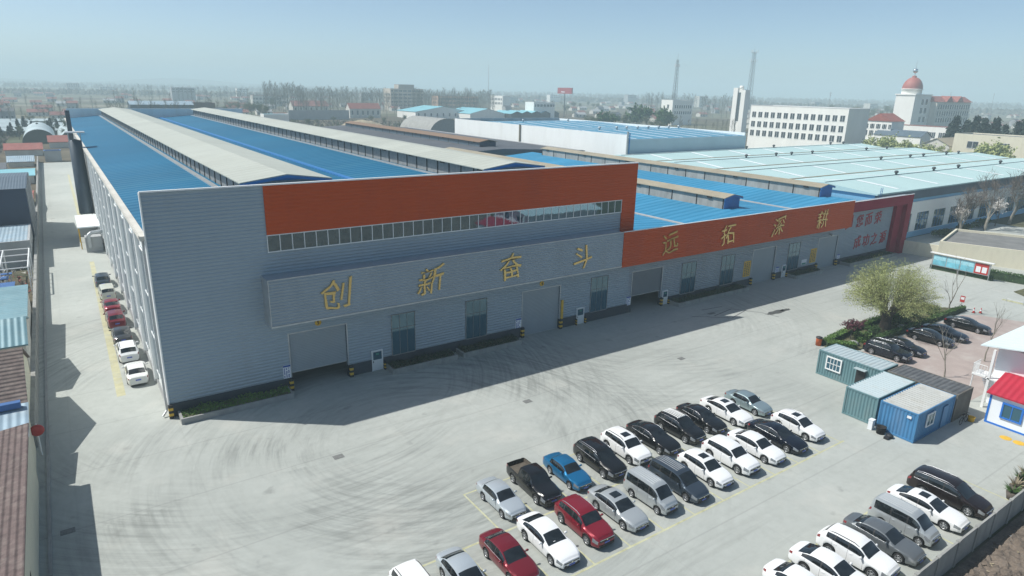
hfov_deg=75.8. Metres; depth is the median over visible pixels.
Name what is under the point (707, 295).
planter
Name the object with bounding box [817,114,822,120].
window
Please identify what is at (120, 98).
village house
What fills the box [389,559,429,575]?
suv
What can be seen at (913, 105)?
domed building
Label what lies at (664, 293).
door
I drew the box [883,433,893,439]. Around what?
rag pile
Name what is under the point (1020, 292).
flower bed
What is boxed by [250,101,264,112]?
bare tree
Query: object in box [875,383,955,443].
container
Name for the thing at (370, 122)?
rubble heap
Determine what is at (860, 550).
suv
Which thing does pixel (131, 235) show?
window
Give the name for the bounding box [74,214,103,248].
canopy shed
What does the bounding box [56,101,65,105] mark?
village house
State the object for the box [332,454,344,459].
drain grate
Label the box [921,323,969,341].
sedan
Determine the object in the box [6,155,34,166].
lean shed
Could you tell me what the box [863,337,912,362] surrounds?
suv
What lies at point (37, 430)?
traffic mirror
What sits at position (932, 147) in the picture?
leafy willow
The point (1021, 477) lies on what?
potted cactus
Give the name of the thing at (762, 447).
sedan
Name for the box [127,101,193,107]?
building
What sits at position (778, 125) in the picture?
office block
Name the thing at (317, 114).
yard wall
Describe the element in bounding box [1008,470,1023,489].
potted leafy plant
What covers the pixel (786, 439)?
sedan
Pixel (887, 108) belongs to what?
bare tree
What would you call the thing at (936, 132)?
long annex
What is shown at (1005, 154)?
leafy willow
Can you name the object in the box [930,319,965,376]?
bare sapling
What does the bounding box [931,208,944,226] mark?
window
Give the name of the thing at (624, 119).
bare tree
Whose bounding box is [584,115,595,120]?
bare tree
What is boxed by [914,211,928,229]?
window
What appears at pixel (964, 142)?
gate house
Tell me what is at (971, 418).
yellow bucket
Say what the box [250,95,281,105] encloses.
long cream school
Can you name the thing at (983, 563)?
rubble
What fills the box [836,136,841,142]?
window
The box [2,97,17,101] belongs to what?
village house
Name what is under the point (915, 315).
shrub
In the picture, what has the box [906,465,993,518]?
minivan
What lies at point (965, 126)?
conifer
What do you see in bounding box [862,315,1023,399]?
plaza paving
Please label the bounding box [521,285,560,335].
roller door
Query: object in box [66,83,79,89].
block
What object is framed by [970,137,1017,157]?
leafy willow
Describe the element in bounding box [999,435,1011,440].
manhole cover
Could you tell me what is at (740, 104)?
sign tower
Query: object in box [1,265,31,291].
debris
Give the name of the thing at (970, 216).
window
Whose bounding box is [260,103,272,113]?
bare tree
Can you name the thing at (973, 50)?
sky
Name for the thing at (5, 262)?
open shelter
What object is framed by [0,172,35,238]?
navy building
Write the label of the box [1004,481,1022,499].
potted leafy plant
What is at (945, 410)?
door
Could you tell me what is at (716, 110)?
village house
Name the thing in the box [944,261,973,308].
bare sapling
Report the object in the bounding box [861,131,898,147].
leafy willow
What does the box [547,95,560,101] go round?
block
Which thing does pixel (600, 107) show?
village house
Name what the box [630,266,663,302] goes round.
roller door
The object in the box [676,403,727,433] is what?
sedan
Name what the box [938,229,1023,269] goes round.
guard shed
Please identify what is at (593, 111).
village house
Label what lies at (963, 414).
bicycle
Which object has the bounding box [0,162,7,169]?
village shed
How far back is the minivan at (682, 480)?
46.06 m
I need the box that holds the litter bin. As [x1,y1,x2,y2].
[815,336,822,345]
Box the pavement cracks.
[692,306,777,317]
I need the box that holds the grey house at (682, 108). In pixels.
[661,100,692,124]
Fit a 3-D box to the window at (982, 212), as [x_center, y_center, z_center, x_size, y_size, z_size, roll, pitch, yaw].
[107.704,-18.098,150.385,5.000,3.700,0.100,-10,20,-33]
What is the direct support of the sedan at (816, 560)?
on the yard pavement
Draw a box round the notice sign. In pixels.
[960,296,965,304]
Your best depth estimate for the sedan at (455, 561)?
37.25 m
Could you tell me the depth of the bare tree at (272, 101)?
634.68 m
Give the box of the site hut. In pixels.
[984,372,1023,435]
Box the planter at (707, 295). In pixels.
[669,283,749,306]
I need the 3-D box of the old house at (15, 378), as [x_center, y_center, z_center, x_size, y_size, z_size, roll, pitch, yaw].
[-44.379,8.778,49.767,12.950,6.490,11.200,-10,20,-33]
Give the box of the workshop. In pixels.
[445,146,913,312]
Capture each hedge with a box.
[821,304,926,344]
[826,339,856,348]
[874,304,965,337]
[930,264,993,280]
[988,269,1023,284]
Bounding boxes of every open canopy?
[497,110,521,117]
[509,110,531,117]
[520,110,541,117]
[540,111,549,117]
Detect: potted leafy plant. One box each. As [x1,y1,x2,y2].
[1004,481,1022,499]
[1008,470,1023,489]
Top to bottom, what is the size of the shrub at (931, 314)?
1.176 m
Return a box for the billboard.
[557,88,572,116]
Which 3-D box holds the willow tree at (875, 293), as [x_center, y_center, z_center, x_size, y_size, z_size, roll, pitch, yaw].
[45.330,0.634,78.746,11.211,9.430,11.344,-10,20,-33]
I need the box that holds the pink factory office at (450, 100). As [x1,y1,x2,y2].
[432,96,478,108]
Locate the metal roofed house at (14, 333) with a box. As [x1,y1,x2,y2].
[0,316,30,372]
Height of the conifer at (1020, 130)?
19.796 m
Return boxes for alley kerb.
[41,164,52,575]
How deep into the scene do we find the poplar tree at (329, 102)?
605.78 m
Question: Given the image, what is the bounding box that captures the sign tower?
[729,86,749,131]
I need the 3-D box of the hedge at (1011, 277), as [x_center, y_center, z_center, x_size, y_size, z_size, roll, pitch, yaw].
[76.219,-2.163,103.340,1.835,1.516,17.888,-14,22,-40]
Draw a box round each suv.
[92,272,110,286]
[103,309,126,327]
[113,340,139,362]
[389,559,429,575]
[554,494,613,548]
[573,436,626,480]
[600,426,651,465]
[654,408,705,444]
[701,434,760,475]
[816,523,900,575]
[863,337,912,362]
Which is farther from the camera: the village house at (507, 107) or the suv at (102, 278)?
the village house at (507, 107)
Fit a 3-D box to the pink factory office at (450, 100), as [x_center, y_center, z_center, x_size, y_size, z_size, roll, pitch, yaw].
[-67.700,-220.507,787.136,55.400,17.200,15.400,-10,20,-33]
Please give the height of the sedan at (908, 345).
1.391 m
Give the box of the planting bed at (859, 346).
[822,307,966,349]
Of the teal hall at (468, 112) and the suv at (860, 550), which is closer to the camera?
the suv at (860, 550)
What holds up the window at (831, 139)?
in the office block at (778, 125)
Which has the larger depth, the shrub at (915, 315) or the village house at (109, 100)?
the village house at (109, 100)
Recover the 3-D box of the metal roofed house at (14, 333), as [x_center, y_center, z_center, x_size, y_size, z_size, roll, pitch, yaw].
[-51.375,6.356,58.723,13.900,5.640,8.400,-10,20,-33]
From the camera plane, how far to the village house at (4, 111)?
440.36 m
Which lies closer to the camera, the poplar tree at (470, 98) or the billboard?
the billboard
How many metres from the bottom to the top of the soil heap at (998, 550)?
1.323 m
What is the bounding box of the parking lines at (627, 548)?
[422,411,1007,575]
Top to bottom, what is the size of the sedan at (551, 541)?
1.391 m
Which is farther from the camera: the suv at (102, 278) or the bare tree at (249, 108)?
the bare tree at (249, 108)
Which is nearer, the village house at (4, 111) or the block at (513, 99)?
the village house at (4, 111)
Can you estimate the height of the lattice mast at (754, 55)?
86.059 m
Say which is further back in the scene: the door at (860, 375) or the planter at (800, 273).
the planter at (800, 273)
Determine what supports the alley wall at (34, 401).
on the yard pavement
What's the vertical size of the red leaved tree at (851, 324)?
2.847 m
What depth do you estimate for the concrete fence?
40.59 m
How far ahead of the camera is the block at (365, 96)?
1230.80 m
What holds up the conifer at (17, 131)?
on the ground
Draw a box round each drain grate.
[60,527,75,535]
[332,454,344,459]
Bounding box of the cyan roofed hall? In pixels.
[615,141,1023,237]
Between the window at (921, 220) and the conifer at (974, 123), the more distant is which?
the conifer at (974, 123)
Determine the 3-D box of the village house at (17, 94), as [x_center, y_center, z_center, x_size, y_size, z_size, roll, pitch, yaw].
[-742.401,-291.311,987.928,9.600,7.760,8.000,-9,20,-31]
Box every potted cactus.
[1013,465,1023,488]
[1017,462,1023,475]
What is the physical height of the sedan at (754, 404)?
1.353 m
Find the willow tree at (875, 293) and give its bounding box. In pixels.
[839,253,945,329]
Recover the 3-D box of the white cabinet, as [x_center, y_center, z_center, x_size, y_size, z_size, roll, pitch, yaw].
[30.477,11.535,55.787,0.480,0.896,0.400,-10,20,-33]
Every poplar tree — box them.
[262,84,268,105]
[277,82,284,112]
[284,83,290,106]
[289,82,297,109]
[303,85,309,106]
[312,87,319,109]
[317,86,324,107]
[327,89,332,106]
[336,88,340,109]
[366,86,372,102]
[392,92,397,114]
[468,90,472,106]
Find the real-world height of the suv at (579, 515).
1.606 m
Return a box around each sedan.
[100,298,120,312]
[109,326,132,343]
[122,361,148,385]
[436,546,485,575]
[476,476,525,520]
[479,528,539,575]
[517,511,579,569]
[543,452,591,490]
[587,484,648,532]
[626,420,680,455]
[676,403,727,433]
[700,395,753,426]
[724,389,772,415]
[727,428,785,464]
[747,418,808,454]
[762,558,814,575]
[788,541,864,575]
[842,512,926,566]
[882,336,926,356]
[886,484,970,532]
[906,327,954,346]
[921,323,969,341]
[944,316,991,333]
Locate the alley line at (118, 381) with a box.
[68,175,125,396]
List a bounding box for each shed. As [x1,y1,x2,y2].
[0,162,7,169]
[0,168,35,183]
[0,224,33,268]
[0,284,31,338]
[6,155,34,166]
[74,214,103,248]
[260,114,288,120]
[323,121,584,155]
[873,129,931,146]
[922,137,953,151]
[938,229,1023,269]
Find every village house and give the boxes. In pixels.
[1,108,15,118]
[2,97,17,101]
[13,91,21,96]
[26,109,48,115]
[29,100,41,104]
[33,92,43,94]
[33,105,52,110]
[45,93,53,98]
[46,97,56,101]
[49,111,64,117]
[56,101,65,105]
[66,101,78,107]
[102,98,115,102]
[115,96,124,102]
[242,109,248,114]
[255,109,271,114]
[502,105,511,110]
[569,107,576,110]
[572,112,586,116]
[577,106,586,109]
[589,109,600,113]
[595,106,603,111]
[649,116,658,121]
[696,112,707,116]
[711,108,719,112]
[982,114,990,120]
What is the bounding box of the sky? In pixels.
[0,0,1023,103]
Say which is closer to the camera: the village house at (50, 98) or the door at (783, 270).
the door at (783, 270)
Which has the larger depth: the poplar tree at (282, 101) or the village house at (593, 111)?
the village house at (593, 111)
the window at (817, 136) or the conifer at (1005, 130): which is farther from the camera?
the window at (817, 136)
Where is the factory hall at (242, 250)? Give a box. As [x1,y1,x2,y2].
[64,107,638,418]
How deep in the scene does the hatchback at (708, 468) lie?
47.79 m
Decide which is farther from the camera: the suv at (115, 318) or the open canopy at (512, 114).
the open canopy at (512, 114)
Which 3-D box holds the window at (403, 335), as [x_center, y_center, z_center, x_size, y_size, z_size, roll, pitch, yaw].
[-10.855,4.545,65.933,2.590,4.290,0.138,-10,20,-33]
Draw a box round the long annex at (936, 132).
[903,124,961,139]
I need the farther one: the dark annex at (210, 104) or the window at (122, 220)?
the dark annex at (210, 104)
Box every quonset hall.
[22,122,54,142]
[57,124,66,134]
[400,116,454,132]
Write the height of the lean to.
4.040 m
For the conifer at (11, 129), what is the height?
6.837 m
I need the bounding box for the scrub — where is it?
[0,119,402,152]
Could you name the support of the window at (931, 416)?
in the container at (915, 413)
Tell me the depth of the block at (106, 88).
1448.96 m
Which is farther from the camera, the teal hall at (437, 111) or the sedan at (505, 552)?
the teal hall at (437, 111)
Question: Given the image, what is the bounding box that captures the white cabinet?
[867,418,875,429]
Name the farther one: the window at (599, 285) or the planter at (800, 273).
the planter at (800, 273)
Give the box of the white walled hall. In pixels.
[455,118,745,154]
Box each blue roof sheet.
[0,272,11,281]
[0,276,8,281]
[0,281,14,286]
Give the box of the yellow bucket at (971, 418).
[967,415,975,421]
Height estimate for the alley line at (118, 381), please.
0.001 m
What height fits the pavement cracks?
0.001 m
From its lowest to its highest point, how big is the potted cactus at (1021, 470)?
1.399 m
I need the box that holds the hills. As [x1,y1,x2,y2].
[0,78,457,91]
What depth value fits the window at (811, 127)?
283.39 m
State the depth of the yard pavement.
52.01 m
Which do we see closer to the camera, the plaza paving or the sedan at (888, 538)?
the sedan at (888, 538)
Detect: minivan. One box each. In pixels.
[96,283,116,299]
[623,466,677,514]
[647,455,709,503]
[867,492,940,546]
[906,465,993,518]
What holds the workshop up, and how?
on the yard pavement
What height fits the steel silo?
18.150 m
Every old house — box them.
[0,347,30,417]
[0,423,38,575]
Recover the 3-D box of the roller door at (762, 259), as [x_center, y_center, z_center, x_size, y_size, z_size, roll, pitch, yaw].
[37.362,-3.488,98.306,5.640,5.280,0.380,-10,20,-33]
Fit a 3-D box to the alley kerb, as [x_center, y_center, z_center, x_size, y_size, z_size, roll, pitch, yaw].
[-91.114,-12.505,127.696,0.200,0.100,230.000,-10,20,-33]
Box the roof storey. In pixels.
[394,84,413,88]
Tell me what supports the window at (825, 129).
in the office block at (778, 125)
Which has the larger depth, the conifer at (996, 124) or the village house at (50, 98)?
the village house at (50, 98)
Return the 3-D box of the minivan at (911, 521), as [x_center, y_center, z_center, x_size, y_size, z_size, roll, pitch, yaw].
[25.414,14.927,42.644,1.929,1.805,4.070,-10,20,-34]
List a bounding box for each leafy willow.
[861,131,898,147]
[889,135,922,147]
[920,139,952,152]
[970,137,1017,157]
[987,147,1015,157]
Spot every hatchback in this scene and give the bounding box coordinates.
[677,448,733,488]
[770,408,825,441]
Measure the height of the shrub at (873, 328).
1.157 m
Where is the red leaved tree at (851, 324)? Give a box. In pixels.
[840,318,867,338]
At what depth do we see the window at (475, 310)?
70.58 m
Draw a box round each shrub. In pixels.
[852,331,871,342]
[864,324,880,332]
[864,331,883,337]
[891,312,910,325]
[907,309,921,318]
[925,306,941,315]
[931,228,951,236]
[956,222,975,229]
[970,218,990,226]
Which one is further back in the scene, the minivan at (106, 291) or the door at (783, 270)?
the door at (783, 270)
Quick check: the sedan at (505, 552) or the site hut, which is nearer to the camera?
the sedan at (505, 552)
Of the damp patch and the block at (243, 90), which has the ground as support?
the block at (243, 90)
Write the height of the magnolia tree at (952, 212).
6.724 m
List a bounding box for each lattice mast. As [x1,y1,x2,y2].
[672,53,679,99]
[747,50,758,111]
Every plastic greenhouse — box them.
[0,118,64,122]
[0,120,29,122]
[0,122,62,126]
[1,127,57,133]
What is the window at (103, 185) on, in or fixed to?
in the factory hall at (242, 250)
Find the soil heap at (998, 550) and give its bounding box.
[947,512,1023,575]
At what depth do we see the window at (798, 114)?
287.39 m
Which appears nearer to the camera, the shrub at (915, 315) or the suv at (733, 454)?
the suv at (733, 454)
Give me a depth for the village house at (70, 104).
614.87 m
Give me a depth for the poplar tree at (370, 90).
609.34 m
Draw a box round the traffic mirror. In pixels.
[31,424,44,454]
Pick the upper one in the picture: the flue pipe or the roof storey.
the roof storey
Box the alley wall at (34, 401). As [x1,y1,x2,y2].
[29,156,38,447]
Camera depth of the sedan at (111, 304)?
79.24 m
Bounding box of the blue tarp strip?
[0,400,20,411]
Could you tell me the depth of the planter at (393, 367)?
66.41 m
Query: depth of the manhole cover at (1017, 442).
54.18 m
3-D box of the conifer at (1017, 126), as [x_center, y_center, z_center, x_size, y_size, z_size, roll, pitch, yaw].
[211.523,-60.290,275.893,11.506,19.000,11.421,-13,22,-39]
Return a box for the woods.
[0,80,1023,114]
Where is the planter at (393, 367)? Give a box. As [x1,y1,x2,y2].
[386,349,457,374]
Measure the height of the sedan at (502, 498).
1.353 m
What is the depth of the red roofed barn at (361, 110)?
571.56 m
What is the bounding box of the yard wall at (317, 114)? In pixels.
[288,110,348,119]
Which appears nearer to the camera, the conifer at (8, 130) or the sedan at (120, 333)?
the sedan at (120, 333)
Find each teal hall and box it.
[397,105,463,118]
[456,107,504,117]
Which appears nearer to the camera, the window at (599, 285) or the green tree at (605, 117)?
the window at (599, 285)
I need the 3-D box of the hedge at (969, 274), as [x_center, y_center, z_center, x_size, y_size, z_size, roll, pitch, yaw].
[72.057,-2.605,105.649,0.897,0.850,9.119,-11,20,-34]
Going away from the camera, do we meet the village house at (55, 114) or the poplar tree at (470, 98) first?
the village house at (55, 114)
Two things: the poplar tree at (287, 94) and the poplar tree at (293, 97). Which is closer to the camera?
the poplar tree at (293, 97)
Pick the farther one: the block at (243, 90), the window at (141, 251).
the block at (243, 90)
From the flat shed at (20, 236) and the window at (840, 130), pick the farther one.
the window at (840, 130)
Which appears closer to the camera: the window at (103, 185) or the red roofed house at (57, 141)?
the window at (103, 185)
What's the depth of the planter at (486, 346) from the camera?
70.77 m
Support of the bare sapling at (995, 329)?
on the plaza paving
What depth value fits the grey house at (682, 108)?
570.72 m
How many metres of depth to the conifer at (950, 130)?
280.19 m
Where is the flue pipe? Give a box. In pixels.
[64,110,73,139]
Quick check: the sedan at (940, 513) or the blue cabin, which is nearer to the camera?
the sedan at (940, 513)
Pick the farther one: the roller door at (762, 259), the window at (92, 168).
the window at (92, 168)
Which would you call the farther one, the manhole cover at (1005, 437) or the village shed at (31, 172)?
the village shed at (31, 172)
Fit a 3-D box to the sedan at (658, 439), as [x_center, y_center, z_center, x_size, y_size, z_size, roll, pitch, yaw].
[11.302,11.805,52.638,2.139,1.391,4.834,-11,20,-34]
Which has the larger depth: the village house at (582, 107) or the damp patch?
the village house at (582, 107)
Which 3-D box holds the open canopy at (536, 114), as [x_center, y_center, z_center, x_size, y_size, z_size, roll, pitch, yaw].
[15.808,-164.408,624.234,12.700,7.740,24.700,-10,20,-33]
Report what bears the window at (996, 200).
in the cyan roofed hall
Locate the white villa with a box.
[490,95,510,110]
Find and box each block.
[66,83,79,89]
[99,87,114,90]
[170,87,195,100]
[235,88,246,96]
[359,93,372,100]
[383,88,423,109]
[511,97,517,102]
[525,102,554,117]
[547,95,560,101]
[624,95,635,103]
[694,96,707,106]
[746,105,869,147]
[863,103,876,109]
[865,113,904,141]
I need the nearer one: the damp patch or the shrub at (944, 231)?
the damp patch
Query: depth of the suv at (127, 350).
65.56 m
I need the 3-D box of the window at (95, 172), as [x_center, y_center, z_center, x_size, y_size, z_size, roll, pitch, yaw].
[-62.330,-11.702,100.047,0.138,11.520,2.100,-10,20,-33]
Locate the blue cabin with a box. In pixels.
[43,149,61,161]
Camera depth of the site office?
59.65 m
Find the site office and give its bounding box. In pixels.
[970,326,1023,406]
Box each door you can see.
[287,323,348,377]
[371,349,383,370]
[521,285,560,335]
[576,307,584,323]
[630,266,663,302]
[662,290,667,303]
[750,246,776,282]
[781,265,785,276]
[815,235,838,267]
[854,370,865,382]
[939,404,948,427]
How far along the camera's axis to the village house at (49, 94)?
927.95 m
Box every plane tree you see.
[950,186,991,228]
[976,168,1023,230]
[999,168,1023,223]
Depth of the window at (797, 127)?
288.62 m
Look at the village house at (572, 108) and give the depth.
909.41 m
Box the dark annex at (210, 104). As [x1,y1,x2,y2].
[193,102,214,108]
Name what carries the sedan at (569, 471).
on the yard pavement
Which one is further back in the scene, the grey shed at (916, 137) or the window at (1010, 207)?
the grey shed at (916, 137)
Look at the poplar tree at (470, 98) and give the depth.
745.59 m
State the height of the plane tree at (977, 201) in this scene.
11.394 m
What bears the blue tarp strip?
on the lean to
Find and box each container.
[816,344,897,384]
[842,371,915,424]
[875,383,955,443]
[887,364,973,421]
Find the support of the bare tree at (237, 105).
on the ground
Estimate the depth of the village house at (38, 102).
686.01 m
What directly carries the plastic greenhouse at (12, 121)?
on the ground
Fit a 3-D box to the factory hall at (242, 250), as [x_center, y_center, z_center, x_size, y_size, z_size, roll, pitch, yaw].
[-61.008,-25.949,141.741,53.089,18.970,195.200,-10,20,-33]
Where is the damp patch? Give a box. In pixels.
[708,308,789,314]
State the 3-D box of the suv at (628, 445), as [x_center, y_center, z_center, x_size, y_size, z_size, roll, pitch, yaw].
[8.857,12.112,51.070,2.149,1.606,4.519,-10,20,-32]
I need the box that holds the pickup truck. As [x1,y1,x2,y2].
[506,458,561,506]
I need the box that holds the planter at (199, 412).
[178,384,294,424]
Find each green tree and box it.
[596,110,620,122]
[624,102,654,123]
[654,106,674,124]
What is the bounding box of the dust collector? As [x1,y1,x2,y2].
[84,229,103,252]
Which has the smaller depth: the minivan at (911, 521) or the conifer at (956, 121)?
the minivan at (911, 521)
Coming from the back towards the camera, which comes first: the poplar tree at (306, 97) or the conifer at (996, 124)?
the poplar tree at (306, 97)
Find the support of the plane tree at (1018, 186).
on the ground
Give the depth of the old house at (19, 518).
37.46 m
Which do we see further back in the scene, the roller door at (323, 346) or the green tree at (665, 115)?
the green tree at (665, 115)
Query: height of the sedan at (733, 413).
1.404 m
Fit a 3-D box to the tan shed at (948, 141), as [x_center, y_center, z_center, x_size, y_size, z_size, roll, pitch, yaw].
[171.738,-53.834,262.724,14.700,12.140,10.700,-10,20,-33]
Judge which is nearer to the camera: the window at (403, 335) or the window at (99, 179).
the window at (403, 335)
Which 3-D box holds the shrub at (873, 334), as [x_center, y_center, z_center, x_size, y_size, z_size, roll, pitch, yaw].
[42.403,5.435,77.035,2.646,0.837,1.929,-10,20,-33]
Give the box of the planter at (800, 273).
[787,267,822,278]
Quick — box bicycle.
[959,411,968,424]
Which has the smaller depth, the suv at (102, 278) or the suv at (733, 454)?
the suv at (733, 454)
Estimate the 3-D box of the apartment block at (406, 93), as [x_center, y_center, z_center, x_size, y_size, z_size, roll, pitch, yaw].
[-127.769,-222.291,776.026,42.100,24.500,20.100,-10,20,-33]
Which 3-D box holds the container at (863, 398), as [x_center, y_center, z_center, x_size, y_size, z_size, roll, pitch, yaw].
[32.788,9.777,58.828,6.350,2.605,2.850,-10,20,-33]
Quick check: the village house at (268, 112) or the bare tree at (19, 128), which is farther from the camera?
the village house at (268, 112)
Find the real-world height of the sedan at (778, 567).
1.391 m
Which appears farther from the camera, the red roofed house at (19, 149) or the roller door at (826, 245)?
the red roofed house at (19, 149)
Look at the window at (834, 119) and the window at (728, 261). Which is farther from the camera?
the window at (834, 119)
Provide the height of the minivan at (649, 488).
1.805 m
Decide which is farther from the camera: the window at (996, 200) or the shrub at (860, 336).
the window at (996, 200)
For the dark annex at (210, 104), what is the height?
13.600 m
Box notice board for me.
[930,251,994,280]
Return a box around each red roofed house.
[3,143,42,155]
[46,135,68,147]
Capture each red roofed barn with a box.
[288,100,328,109]
[345,103,380,117]
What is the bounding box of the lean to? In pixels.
[0,402,36,471]
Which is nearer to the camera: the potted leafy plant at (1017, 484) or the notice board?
the potted leafy plant at (1017, 484)
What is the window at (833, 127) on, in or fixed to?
in the office block at (778, 125)
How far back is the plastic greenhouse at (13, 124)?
353.62 m
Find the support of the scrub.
on the ground
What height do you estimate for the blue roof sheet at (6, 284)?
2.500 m
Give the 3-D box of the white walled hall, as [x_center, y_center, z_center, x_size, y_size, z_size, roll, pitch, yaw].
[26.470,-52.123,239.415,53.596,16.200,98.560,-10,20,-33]
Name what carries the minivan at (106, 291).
on the yard pavement
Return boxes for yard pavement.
[36,162,1023,575]
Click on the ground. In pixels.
(390, 116)
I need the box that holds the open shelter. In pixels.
[0,248,33,293]
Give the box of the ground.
[0,84,1023,575]
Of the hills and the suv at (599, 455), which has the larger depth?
the hills
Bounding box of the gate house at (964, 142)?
[951,133,1023,157]
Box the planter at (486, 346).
[456,334,521,357]
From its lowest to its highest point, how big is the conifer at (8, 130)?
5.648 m
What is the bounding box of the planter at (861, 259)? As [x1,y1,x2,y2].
[840,250,894,266]
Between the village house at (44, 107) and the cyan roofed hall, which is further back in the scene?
the village house at (44, 107)
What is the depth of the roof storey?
767.30 m
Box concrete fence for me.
[913,489,1023,575]
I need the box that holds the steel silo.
[64,131,94,214]
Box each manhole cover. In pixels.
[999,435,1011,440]
[1013,440,1023,445]
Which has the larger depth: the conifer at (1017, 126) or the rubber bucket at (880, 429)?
the conifer at (1017, 126)
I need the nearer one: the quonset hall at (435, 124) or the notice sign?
the notice sign
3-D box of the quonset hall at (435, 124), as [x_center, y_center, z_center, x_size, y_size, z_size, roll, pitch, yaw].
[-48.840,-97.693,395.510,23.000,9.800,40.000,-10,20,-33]
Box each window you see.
[92,168,103,237]
[95,172,107,247]
[99,179,112,259]
[103,185,117,272]
[108,194,123,287]
[114,204,130,304]
[120,215,138,324]
[129,229,149,349]
[139,245,160,378]
[391,311,415,355]
[465,298,486,339]
[589,275,608,312]
[679,261,696,294]
[719,254,735,285]
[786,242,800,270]
[795,123,799,129]
[796,113,801,119]
[801,133,805,139]
[809,124,813,130]
[814,134,819,140]
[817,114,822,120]
[823,125,828,131]
[825,355,842,373]
[829,135,833,141]
[830,125,835,131]
[832,115,837,121]
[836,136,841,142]
[838,126,843,132]
[840,115,844,121]
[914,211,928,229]
[925,411,935,427]
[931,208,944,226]
[947,206,958,223]
[964,203,974,219]
[966,141,977,148]
[977,200,989,217]
[991,198,1002,213]
[999,402,1023,424]
[1004,196,1014,211]
[1017,194,1023,208]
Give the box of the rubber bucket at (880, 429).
[876,424,886,434]
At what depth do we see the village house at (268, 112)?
588.80 m
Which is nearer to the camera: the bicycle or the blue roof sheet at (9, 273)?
the bicycle
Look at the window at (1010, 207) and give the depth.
158.36 m
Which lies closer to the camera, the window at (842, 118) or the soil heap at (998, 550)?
the soil heap at (998, 550)
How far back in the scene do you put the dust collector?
107.35 m
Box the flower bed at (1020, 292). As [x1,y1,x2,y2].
[1014,289,1023,295]
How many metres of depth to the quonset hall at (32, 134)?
285.10 m
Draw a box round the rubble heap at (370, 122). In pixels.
[342,120,381,124]
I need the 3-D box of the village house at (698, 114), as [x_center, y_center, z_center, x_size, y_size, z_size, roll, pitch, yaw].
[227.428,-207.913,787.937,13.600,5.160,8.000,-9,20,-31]
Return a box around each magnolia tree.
[950,204,970,228]
[988,197,1007,225]
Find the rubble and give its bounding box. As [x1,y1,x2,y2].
[979,534,1018,571]
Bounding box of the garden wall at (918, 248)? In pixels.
[902,240,938,257]
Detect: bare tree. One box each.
[13,124,22,139]
[58,114,65,126]
[226,101,236,108]
[233,102,241,108]
[245,101,253,113]
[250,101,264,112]
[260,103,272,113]
[268,99,276,112]
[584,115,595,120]
[618,115,627,122]
[642,115,649,124]
[648,120,657,125]
[655,121,665,125]
[883,105,890,112]
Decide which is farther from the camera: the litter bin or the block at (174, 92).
the block at (174, 92)
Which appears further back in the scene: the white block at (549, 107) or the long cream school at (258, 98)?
the long cream school at (258, 98)
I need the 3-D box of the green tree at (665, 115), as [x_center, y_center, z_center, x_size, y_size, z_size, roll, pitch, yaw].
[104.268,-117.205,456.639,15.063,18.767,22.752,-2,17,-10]
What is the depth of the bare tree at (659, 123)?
417.15 m
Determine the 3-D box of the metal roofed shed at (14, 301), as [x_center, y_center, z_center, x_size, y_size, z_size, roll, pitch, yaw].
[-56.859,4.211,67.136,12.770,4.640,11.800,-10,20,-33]
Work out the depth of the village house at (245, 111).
561.31 m
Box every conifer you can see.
[5,125,13,136]
[9,122,15,135]
[14,118,24,136]
[20,116,27,126]
[48,118,56,133]
[942,122,954,137]
[945,115,962,137]
[961,119,970,132]
[968,115,981,132]
[974,117,990,132]
[989,116,1003,133]
[999,124,1009,134]
[1010,121,1021,134]
[1015,123,1023,134]
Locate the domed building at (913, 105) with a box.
[893,61,972,126]
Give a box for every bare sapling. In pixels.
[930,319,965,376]
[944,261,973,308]
[984,302,1008,360]
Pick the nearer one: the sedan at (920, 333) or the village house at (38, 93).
the sedan at (920, 333)
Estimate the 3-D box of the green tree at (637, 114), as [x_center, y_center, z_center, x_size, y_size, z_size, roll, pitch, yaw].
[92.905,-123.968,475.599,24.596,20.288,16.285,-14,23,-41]
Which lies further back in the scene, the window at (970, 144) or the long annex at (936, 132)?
the long annex at (936, 132)

